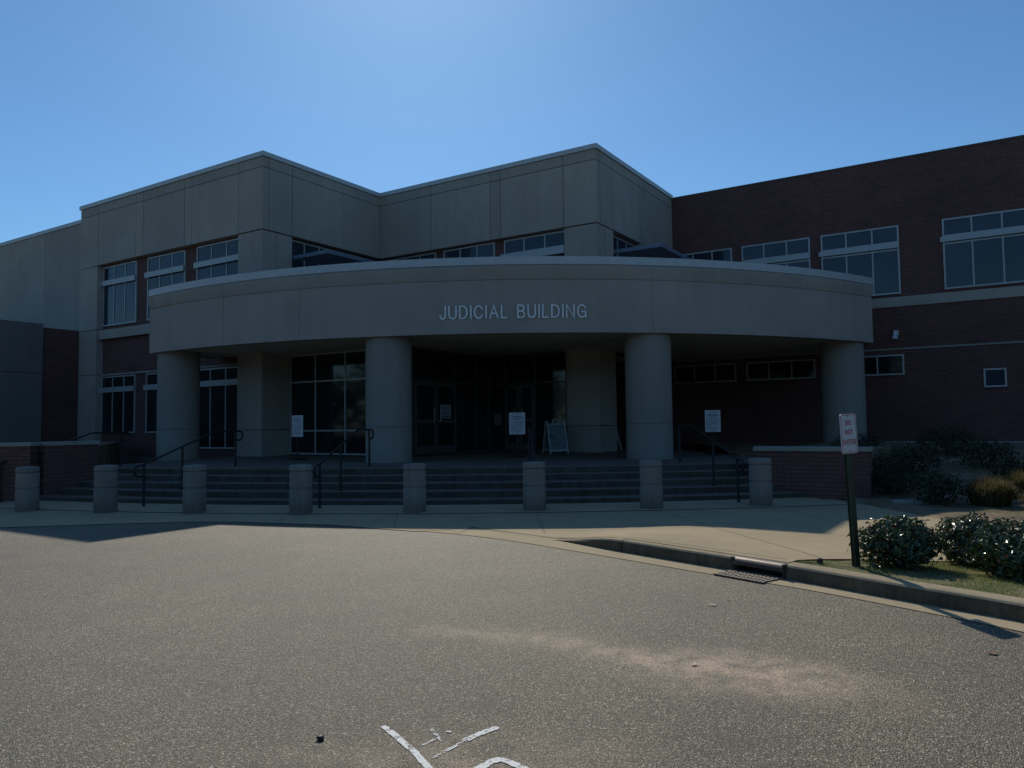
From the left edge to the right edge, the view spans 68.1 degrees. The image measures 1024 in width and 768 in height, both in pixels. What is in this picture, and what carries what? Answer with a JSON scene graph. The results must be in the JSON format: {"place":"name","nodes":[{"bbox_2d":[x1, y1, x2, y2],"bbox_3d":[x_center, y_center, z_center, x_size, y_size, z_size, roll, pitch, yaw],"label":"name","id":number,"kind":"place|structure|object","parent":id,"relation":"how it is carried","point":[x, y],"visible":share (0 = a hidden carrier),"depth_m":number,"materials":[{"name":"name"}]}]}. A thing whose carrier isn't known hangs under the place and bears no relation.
{"place":"outdoors","nodes":[
{"label":"outdoors","id":0,"kind":"place"},
{"bbox_2d":[98,441,118,464],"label":"planter soil","id":1,"kind":"structure","parent":0,"point":[108,452],"depth_m":23.27,"materials":[{"name":"brown soil"}]},
{"bbox_2d":[0,499,966,561],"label":"pavement","id":2,"kind":"structure","parent":0,"point":[811,533],"depth_m":12.43,"materials":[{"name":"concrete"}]},
{"bbox_2d":[14,466,39,511],"bbox_3d":[-9.824,2.148,15.364,0.426,0.953,0.426,-1,-3,0],"label":"bollard","id":3,"kind":"object","parent":2,"relation":"on","point":[27,489],"visible":0.98,"depth_m":15.20,"materials":[{"name":"concrete"}]},
{"bbox_2d":[93,465,117,512],"bbox_3d":[-8.005,2.073,14.936,0.426,0.953,0.426,2,-4,-40],"label":"bollard","id":4,"kind":"object","parent":2,"relation":"on","point":[105,499],"visible":0.97,"depth_m":14.77,"materials":[{"name":"concrete"}]},
{"bbox_2d":[182,464,206,513],"bbox_3d":[-6.105,2.030,14.577,0.426,0.953,0.426,-1,-3,10],"label":"bollard","id":5,"kind":"object","parent":2,"relation":"on","point":[194,490],"visible":0.98,"depth_m":14.40,"materials":[{"name":"concrete"}]},
{"bbox_2d":[289,464,312,514],"bbox_3d":[-3.955,1.983,14.197,0.426,0.953,0.426,1,-4,-30],"label":"bollard","id":6,"kind":"object","parent":2,"relation":"on","point":[300,492],"visible":0.94,"depth_m":14.02,"materials":[{"name":"concrete"}]},
{"bbox_2d":[403,463,425,513],"bbox_3d":[-1.816,1.952,14.117,0.426,0.953,0.426,-2,-3,20],"label":"bollard","id":7,"kind":"object","parent":2,"relation":"on","point":[414,488],"visible":0.98,"depth_m":13.94,"materials":[{"name":"concrete"}]},
{"bbox_2d":[0,446,846,513],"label":"entrance steps","id":8,"kind":"structure","parent":2,"relation":"on","point":[477,482],"depth_m":16.52,"materials":[{"name":"concrete"}]},
{"bbox_2d":[0,432,130,501],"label":"handrail","id":9,"kind":"object","parent":8,"relation":"on","point":[120,446],"visible":0.67,"depth_m":19.33,"materials":[{"name":"metal"}]},
{"bbox_2d":[133,430,243,505],"bbox_3d":[-7.243,1.842,17.247,0.100,1.541,3.711,-2,-3,15],"label":"handrail","id":10,"kind":"object","parent":8,"relation":"on","point":[182,462],"visible":0.98,"depth_m":16.85,"materials":[{"name":"metal"}]},
{"bbox_2d":[289,415,305,458],"bbox_3d":[-6.102,1.512,21.554,0.480,1.240,0.480,-3,-4,32],"label":"notice sign","id":11,"kind":"object","parent":8,"relation":"on","point":[297,426],"visible":1,"depth_m":21.54,"materials":[{"name":"white paper"}]},
{"bbox_2d":[313,429,373,507],"bbox_3d":[-3.601,1.758,16.523,0.100,1.541,3.711,-1,-3,7],"label":"handrail","id":12,"kind":"object","parent":8,"relation":"on","point":[339,447],"visible":1,"depth_m":16.11,"materials":[{"name":"metal"}]},
{"bbox_2d":[509,412,525,456],"bbox_3d":[0.148,1.418,21.154,0.480,1.240,0.480,-1,-3,-4],"label":"notice sign","id":13,"kind":"object","parent":8,"relation":"on","point":[517,423],"visible":1,"depth_m":21.16,"materials":[{"name":"white paper"}]},
{"bbox_2d":[527,427,535,461],"bbox_3d":[0.426,1.695,16.290,0.100,1.541,3.711,-1,-3,-1],"label":"handrail","id":14,"kind":"object","parent":8,"relation":"on","point":[529,432],"visible":0.5,"depth_m":16.50,"materials":[{"name":"metal"}]},
{"bbox_2d":[542,419,568,453],"bbox_3d":[1.320,1.595,23.147,0.620,1.030,0.590,1,-3,-22],"label":"sandwich board","id":15,"kind":"object","parent":8,"relation":"on","point":[555,438],"visible":1,"depth_m":23.03,"materials":[{"name":"white plastic"}]},
{"bbox_2d":[609,425,621,449],"bbox_3d":[3.321,1.653,24.995,0.590,1.030,0.620,-1,-3,10],"label":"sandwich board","id":16,"kind":"object","parent":8,"relation":"on","point":[618,439],"visible":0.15,"depth_m":24.66,"materials":[{"name":"white plastic"}]},
{"bbox_2d":[674,425,744,501],"bbox_3d":[4.253,1.664,16.609,0.100,1.541,3.711,0,-3,-9],"label":"handrail","id":17,"kind":"object","parent":8,"relation":"on","point":[713,462],"visible":1,"depth_m":16.20,"materials":[{"name":"metal"}]},
{"bbox_2d":[705,410,721,454],"bbox_3d":[5.637,1.355,21.254,0.480,1.240,0.480,0,-3,-6],"label":"notice sign","id":18,"kind":"object","parent":8,"relation":"on","point":[712,422],"visible":0.92,"depth_m":21.26,"materials":[{"name":"white paper"}]},
{"bbox_2d":[523,461,545,510],"bbox_3d":[0.414,1.924,14.127,0.426,0.953,0.426,0,-3,-21],"label":"bollard","id":19,"kind":"object","parent":2,"relation":"on","point":[534,492],"visible":0.97,"depth_m":13.95,"materials":[{"name":"concrete"}]},
{"bbox_2d":[639,460,662,508],"bbox_3d":[2.614,1.902,14.227,0.426,0.953,0.426,-2,-4,29],"label":"bollard","id":20,"kind":"object","parent":2,"relation":"on","point":[651,489],"visible":0.97,"depth_m":14.05,"materials":[{"name":"concrete"}]},
{"bbox_2d":[748,458,772,505],"bbox_3d":[4.754,1.890,14.497,0.426,0.953,0.426,0,-3,-11],"label":"bollard","id":21,"kind":"object","parent":2,"relation":"on","point":[760,482],"visible":0.96,"depth_m":14.32,"materials":[{"name":"concrete"}]},
{"bbox_2d":[0,500,1023,767],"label":"road","id":22,"kind":"structure","parent":0,"point":[210,644],"depth_m":5.22,"materials":[{"name":"grey asphalt"}]},
{"bbox_2d":[316,735,323,740],"bbox_3d":[-0.999,1.844,3.950,0.043,0.027,0.047,-1,-3,0],"label":"dark stone","id":23,"kind":"object","parent":22,"relation":"on","point":[319,737],"visible":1,"depth_m":3.94,"materials":[{"name":"black stone"}]},
{"bbox_2d":[381,725,432,767],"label":"paint mark","id":24,"kind":"object","parent":22,"relation":"on","point":[402,741],"visible":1,"depth_m":3.83,"materials":[{"name":"white paint"}]},
{"bbox_2d":[435,741,463,756],"bbox_3d":[-0.325,1.835,3.799,0.047,0.001,0.261,-3,-4,38],"label":"paint mark","id":25,"kind":"object","parent":22,"relation":"on","point":[450,748],"visible":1,"depth_m":3.82,"materials":[{"name":"white paint"}]},
{"bbox_2d":[462,726,498,740],"bbox_3d":[-0.165,1.844,3.998,0.090,0.001,0.248,-4,-4,44],"label":"paint mark","id":26,"kind":"object","parent":22,"relation":"on","point":[482,732],"visible":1,"depth_m":4.01,"materials":[{"name":"white paint"}]},
{"bbox_2d":[474,757,527,767],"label":"paint mark","id":27,"kind":"object","parent":22,"relation":"on","point":[509,762],"visible":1,"depth_m":3.65,"materials":[{"name":"white paint"}]},
{"bbox_2d":[427,529,1023,631],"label":"gutter","id":28,"kind":"object","parent":22,"relation":"on","point":[997,621],"visible":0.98,"depth_m":8.13,"materials":[{"name":"concrete"}]},
{"bbox_2d":[471,528,1023,621],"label":"kerb","id":29,"kind":"structure","parent":22,"relation":"on","point":[985,603],"depth_m":7.23,"materials":[{"name":"concrete"}]},
{"bbox_2d":[713,555,792,582],"bbox_3d":[2.550,1.960,8.007,0.565,0.176,0.660,2,-4,-38],"label":"storm drain","id":30,"kind":"object","parent":29,"relation":"in","point":[764,565],"visible":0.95,"depth_m":8.00,"materials":[{"name":"metal"}]},
{"bbox_2d":[0,0,1023,242],"label":"sky","id":31,"kind":"structure","parent":0,"point":[100,99],"materials":[{"name":"blue"}]},
{"bbox_2d":[684,442,1023,523],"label":"planting bed","id":32,"kind":"object","parent":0,"point":[966,472],"visible":0.33,"depth_m":16.14,"materials":[{"name":"brown soil"}]},
{"bbox_2d":[803,442,906,483],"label":"planter soil","id":33,"kind":"structure","parent":32,"relation":"on","point":[879,450],"depth_m":19.56,"materials":[{"name":"brown soil"}]},
{"bbox_2d":[830,429,893,449],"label":"shrub","id":34,"kind":"object","parent":32,"relation":"on","point":[864,439],"visible":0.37,"depth_m":19.55,"materials":[{"name":"green plant"}]},
{"bbox_2d":[872,452,917,486],"bbox_3d":[8.160,1.880,16.544,1.342,0.835,1.362,-1,-3,0],"label":"shrub","id":35,"kind":"object","parent":32,"relation":"on","point":[884,461],"visible":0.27,"depth_m":16.32,"materials":[{"name":"green plant"}]},
{"bbox_2d":[871,459,920,494],"bbox_3d":[7.758,1.923,15.498,1.124,0.795,1.113,-3,-4,40],"label":"shrub","id":36,"kind":"object","parent":32,"relation":"on","point":[893,481],"visible":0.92,"depth_m":15.35,"materials":[{"name":"green plant"}]},
{"bbox_2d":[891,499,927,503],"bbox_3d":[7.579,2.255,14.445,0.600,0.080,0.240,-1,-3,14],"label":"flat stone","id":37,"kind":"object","parent":32,"relation":"on","point":[906,501],"visible":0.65,"depth_m":14.36,"materials":[{"name":"grey stone"}]},
{"bbox_2d":[881,440,951,474],"bbox_3d":[9.294,1.717,17.510,1.444,0.836,1.425,-1,-3,0],"label":"shrub","id":38,"kind":"object","parent":32,"relation":"on","point":[921,458],"visible":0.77,"depth_m":17.34,"materials":[{"name":"green plant"}]},
{"bbox_2d":[903,467,970,505],"bbox_3d":[7.947,1.937,14.245,1.183,0.766,1.119,-3,-4,41],"label":"shrub","id":39,"kind":"object","parent":32,"relation":"on","point":[933,487],"visible":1,"depth_m":14.06,"materials":[{"name":"green plant"}]},
{"bbox_2d":[915,424,986,454],"bbox_3d":[11.183,1.457,19.515,1.620,0.867,1.735,-1,-3,0],"label":"shrub","id":40,"kind":"object","parent":32,"relation":"on","point":[947,439],"visible":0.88,"depth_m":19.37,"materials":[{"name":"green plant"}]},
{"bbox_2d":[947,434,1019,468],"bbox_3d":[10.972,1.577,17.535,1.581,0.857,1.694,-2,-3,29],"label":"shrub","id":41,"kind":"object","parent":32,"relation":"on","point":[993,453],"visible":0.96,"depth_m":17.37,"materials":[{"name":"green plant"}]},
{"bbox_2d":[985,455,1023,480],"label":"shrub","id":42,"kind":"object","parent":32,"relation":"on","point":[1008,467],"visible":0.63,"depth_m":15.34,"materials":[{"name":"green plant"}]},
{"bbox_2d":[794,508,1023,598],"bbox_3d":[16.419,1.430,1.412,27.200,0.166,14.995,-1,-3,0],"label":"lawn","id":43,"kind":"structure","parent":0,"point":[917,577],"depth_m":7.27,"materials":[{"name":"plant"}]},
{"bbox_2d":[817,558,822,563],"bbox_3d":[3.193,1.844,7.861,0.060,0.075,0.060,-1,-3,0],"label":"sprinkler head","id":44,"kind":"object","parent":43,"relation":"on","point":[820,560],"visible":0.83,"depth_m":7.84},
{"bbox_2d":[839,413,860,565],"bbox_3d":[3.467,1.103,7.732,0.225,1.598,0.053,-2,-3,-24],"label":"road sign","id":45,"kind":"object","parent":43,"relation":"on","point":[848,434],"visible":1,"depth_m":7.72,"materials":[{"name":"metal"}]},
{"bbox_2d":[846,514,953,570],"bbox_3d":[3.964,1.634,7.818,0.937,0.600,0.942,1,-3,-27],"label":"shrub","id":46,"kind":"object","parent":43,"relation":"on","point":[898,541],"visible":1,"depth_m":7.58,"materials":[{"name":"green plant"}]},
{"bbox_2d":[931,511,1006,567],"bbox_3d":[5.080,1.689,8.176,1.048,0.664,0.968,-1,-3,0],"label":"shrub","id":47,"kind":"object","parent":43,"relation":"on","point":[965,526],"visible":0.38,"depth_m":8.10,"materials":[{"name":"green plant"}]},
{"bbox_2d":[961,517,1023,582],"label":"shrub","id":48,"kind":"object","parent":43,"relation":"on","point":[1002,546],"visible":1,"depth_m":7.20,"materials":[{"name":"green plant"}]},
{"bbox_2d":[961,474,1020,506],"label":"ornamental grass","id":49,"kind":"object","parent":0,"point":[994,493],"depth_m":13.63,"materials":[{"name":"plant"}]},
{"bbox_2d":[1003,464,1023,497],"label":"ornamental grass","id":50,"kind":"object","parent":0,"point":[1018,480],"depth_m":14.37,"materials":[{"name":"plant"}]},
{"bbox_2d":[1017,489,1023,503],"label":"ornamental grass","id":51,"kind":"object","parent":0,"point":[1022,500],"depth_m":12.98,"materials":[{"name":"plant"}]},
{"label":"ground","id":52,"kind":"structure","parent":0,"visible":0},
{"bbox_2d":[0,441,99,501],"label":"cheek wall","id":53,"kind":"structure","parent":52,"relation":"on","point":[65,464],"depth_m":17.57,"materials":[{"name":"brick"}]},
{"bbox_2d":[0,135,1023,466],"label":"judicial building","id":54,"kind":"structure","parent":52,"relation":"on","point":[258,299],"depth_m":24.44,"materials":[{"name":"concrete"}]},
{"bbox_2d":[99,374,135,432],"bbox_3d":[-14.789,0.762,28.359,2.290,2.150,0.117,-3,-4,32],"label":"window","id":55,"kind":"structure","parent":54,"relation":"in","point":[118,393],"depth_m":28.32,"materials":[{"name":"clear glass"}]},
{"bbox_2d":[100,260,137,326],"bbox_3d":[-14.843,-3.382,28.576,2.290,2.290,0.127,-3,-4,32],"label":"window","id":56,"kind":"structure","parent":54,"relation":"in","point":[119,284],"depth_m":28.55,"materials":[{"name":"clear glass"}]},
{"bbox_2d":[143,373,156,432],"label":"window","id":57,"kind":"structure","parent":54,"relation":"in","point":[150,387],"depth_m":27.21,"materials":[{"name":"clear glass"}]},
{"bbox_2d":[144,250,186,320],"bbox_3d":[-12.374,-3.497,27.002,2.310,2.290,0.127,-3,-4,32],"label":"window","id":58,"kind":"structure","parent":54,"relation":"in","point":[168,269],"depth_m":27.04,"materials":[{"name":"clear glass"}]},
{"bbox_2d":[193,238,237,279],"bbox_3d":[-9.868,-3.613,25.404,2.460,2.290,0.127,-3,-4,32],"label":"window","id":59,"kind":"structure","parent":54,"relation":"in","point":[218,259],"depth_m":25.46,"materials":[{"name":"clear glass"}]},
{"bbox_2d":[199,366,236,448],"bbox_3d":[-9.810,0.800,25.173,2.460,2.690,0.117,-3,-4,32],"label":"window","id":60,"kind":"structure","parent":54,"relation":"in","point":[218,386],"depth_m":25.16,"materials":[{"name":"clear glass"}]},
{"bbox_2d":[292,240,369,267],"bbox_3d":[-6.327,-3.586,26.745,0.057,2.290,3.960,-3,-4,32],"label":"window","id":61,"kind":"structure","parent":54,"relation":"in","point":[298,248],"depth_m":25.61,"materials":[{"name":"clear glass"}]},
{"bbox_2d":[389,252,436,260],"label":"window","id":62,"kind":"structure","parent":54,"relation":"in","point":[429,255],"depth_m":27.72,"materials":[{"name":"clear glass"}]},
{"bbox_2d":[414,381,435,454],"bbox_3d":[-2.572,1.017,22.674,0.102,2.150,0.990,-3,-4,32],"label":"door","id":63,"kind":"structure","parent":54,"relation":"in","point":[424,392],"depth_m":22.67,"materials":[{"name":"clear glass"}]},
{"bbox_2d":[440,404,450,417],"bbox_3d":[-2.055,0.854,23.498,0.009,0.430,0.540,-3,-4,32],"label":"door notice","id":64,"kind":"object","parent":54,"relation":"attached to","point":[445,411],"depth_m":23.50,"materials":[{"name":"white paper"}]},
{"bbox_2d":[436,383,456,452],"bbox_3d":[-2.020,1.056,23.537,0.102,2.150,1.000,-3,-4,32],"label":"door","id":65,"kind":"structure","parent":54,"relation":"in","point":[446,442],"depth_m":23.53,"materials":[{"name":"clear glass"}]},
{"bbox_2d":[444,242,495,257],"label":"window","id":66,"kind":"structure","parent":54,"relation":"in","point":[483,250],"depth_m":26.48,"materials":[{"name":"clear glass"}]},
{"bbox_2d":[505,385,519,449],"bbox_3d":[-0.006,1.116,25.122,0.550,2.150,0.102,-3,-4,32],"label":"door","id":67,"kind":"structure","parent":54,"relation":"in","point":[511,391],"depth_m":25.17,"materials":[{"name":"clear glass"}]},
{"bbox_2d":[439,304,586,319],"bbox_3d":[0.021,-1.816,19.047,3.704,0.387,0.126,-1,-3,1],"label":"building lettering","id":68,"kind":"object","parent":54,"relation":"attached to","point":[543,316],"visible":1,"depth_m":19.01,"materials":[{"name":"metal"}]},
{"bbox_2d":[519,384,534,449],"bbox_3d":[0.474,1.093,24.816,0.550,2.150,0.102,-3,-4,32],"label":"door","id":69,"kind":"structure","parent":54,"relation":"in","point":[526,392],"depth_m":24.83,"materials":[{"name":"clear glass"}]},
{"bbox_2d":[500,231,564,256],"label":"window","id":70,"kind":"structure","parent":54,"relation":"in","point":[548,244],"depth_m":25.02,"materials":[{"name":"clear glass"}]},
{"bbox_2d":[616,369,624,385],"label":"window","id":71,"kind":"structure","parent":54,"relation":"in","point":[620,373],"depth_m":30.20,"materials":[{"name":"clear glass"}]},
{"bbox_2d":[613,235,634,256],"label":"window","id":72,"kind":"structure","parent":54,"relation":"in","point":[618,243],"depth_m":25.60,"materials":[{"name":"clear glass"}]},
{"bbox_2d":[674,363,736,383],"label":"window","id":73,"kind":"structure","parent":54,"relation":"in","point":[709,373],"depth_m":28.33,"materials":[{"name":"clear glass"}]},
{"bbox_2d":[683,248,731,260],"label":"window","id":74,"kind":"structure","parent":54,"relation":"in","point":[721,254],"depth_m":28.33,"materials":[{"name":"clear glass"}]},
{"bbox_2d":[741,237,810,267],"bbox_3d":[9.392,-3.954,27.099,2.440,2.270,0.117,-3,-4,32],"label":"window","id":75,"kind":"structure","parent":54,"relation":"in","point":[795,252],"depth_m":27.00,"materials":[{"name":"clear glass"}]},
{"bbox_2d":[746,359,815,380],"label":"window","id":76,"kind":"structure","parent":54,"relation":"in","point":[804,368],"depth_m":26.87,"materials":[{"name":"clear glass"}]},
{"bbox_2d":[819,225,900,295],"bbox_3d":[11.713,-4.062,25.619,2.490,2.270,0.117,-3,-4,32],"label":"window","id":77,"kind":"structure","parent":54,"relation":"in","point":[874,253],"depth_m":25.46,"materials":[{"name":"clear glass"}]},
{"bbox_2d":[864,354,904,375],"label":"window","id":78,"kind":"structure","parent":54,"relation":"in","point":[878,365],"depth_m":25.09,"materials":[{"name":"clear glass"}]},
{"bbox_2d":[892,330,898,338],"bbox_3d":[12.584,-1.627,24.899,0.200,0.290,0.210,-3,-4,32],"label":"security camera","id":79,"kind":"object","parent":54,"relation":"attached to","point":[895,334],"visible":1,"depth_m":24.86,"materials":[{"name":"white metal"}]},
{"bbox_2d":[940,208,1023,289],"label":"window","id":80,"kind":"structure","parent":54,"relation":"in","point":[986,249],"depth_m":23.70,"materials":[{"name":"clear glass"}]},
{"bbox_2d":[983,368,1006,386],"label":"window","id":81,"kind":"structure","parent":54,"relation":"in","point":[993,377],"depth_m":23.41,"materials":[{"name":"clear glass"}]},
{"bbox_2d":[753,446,873,499],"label":"planter wall","id":82,"kind":"structure","parent":52,"relation":"on","point":[818,472],"depth_m":15.75,"materials":[{"name":"brick"}]}
]}

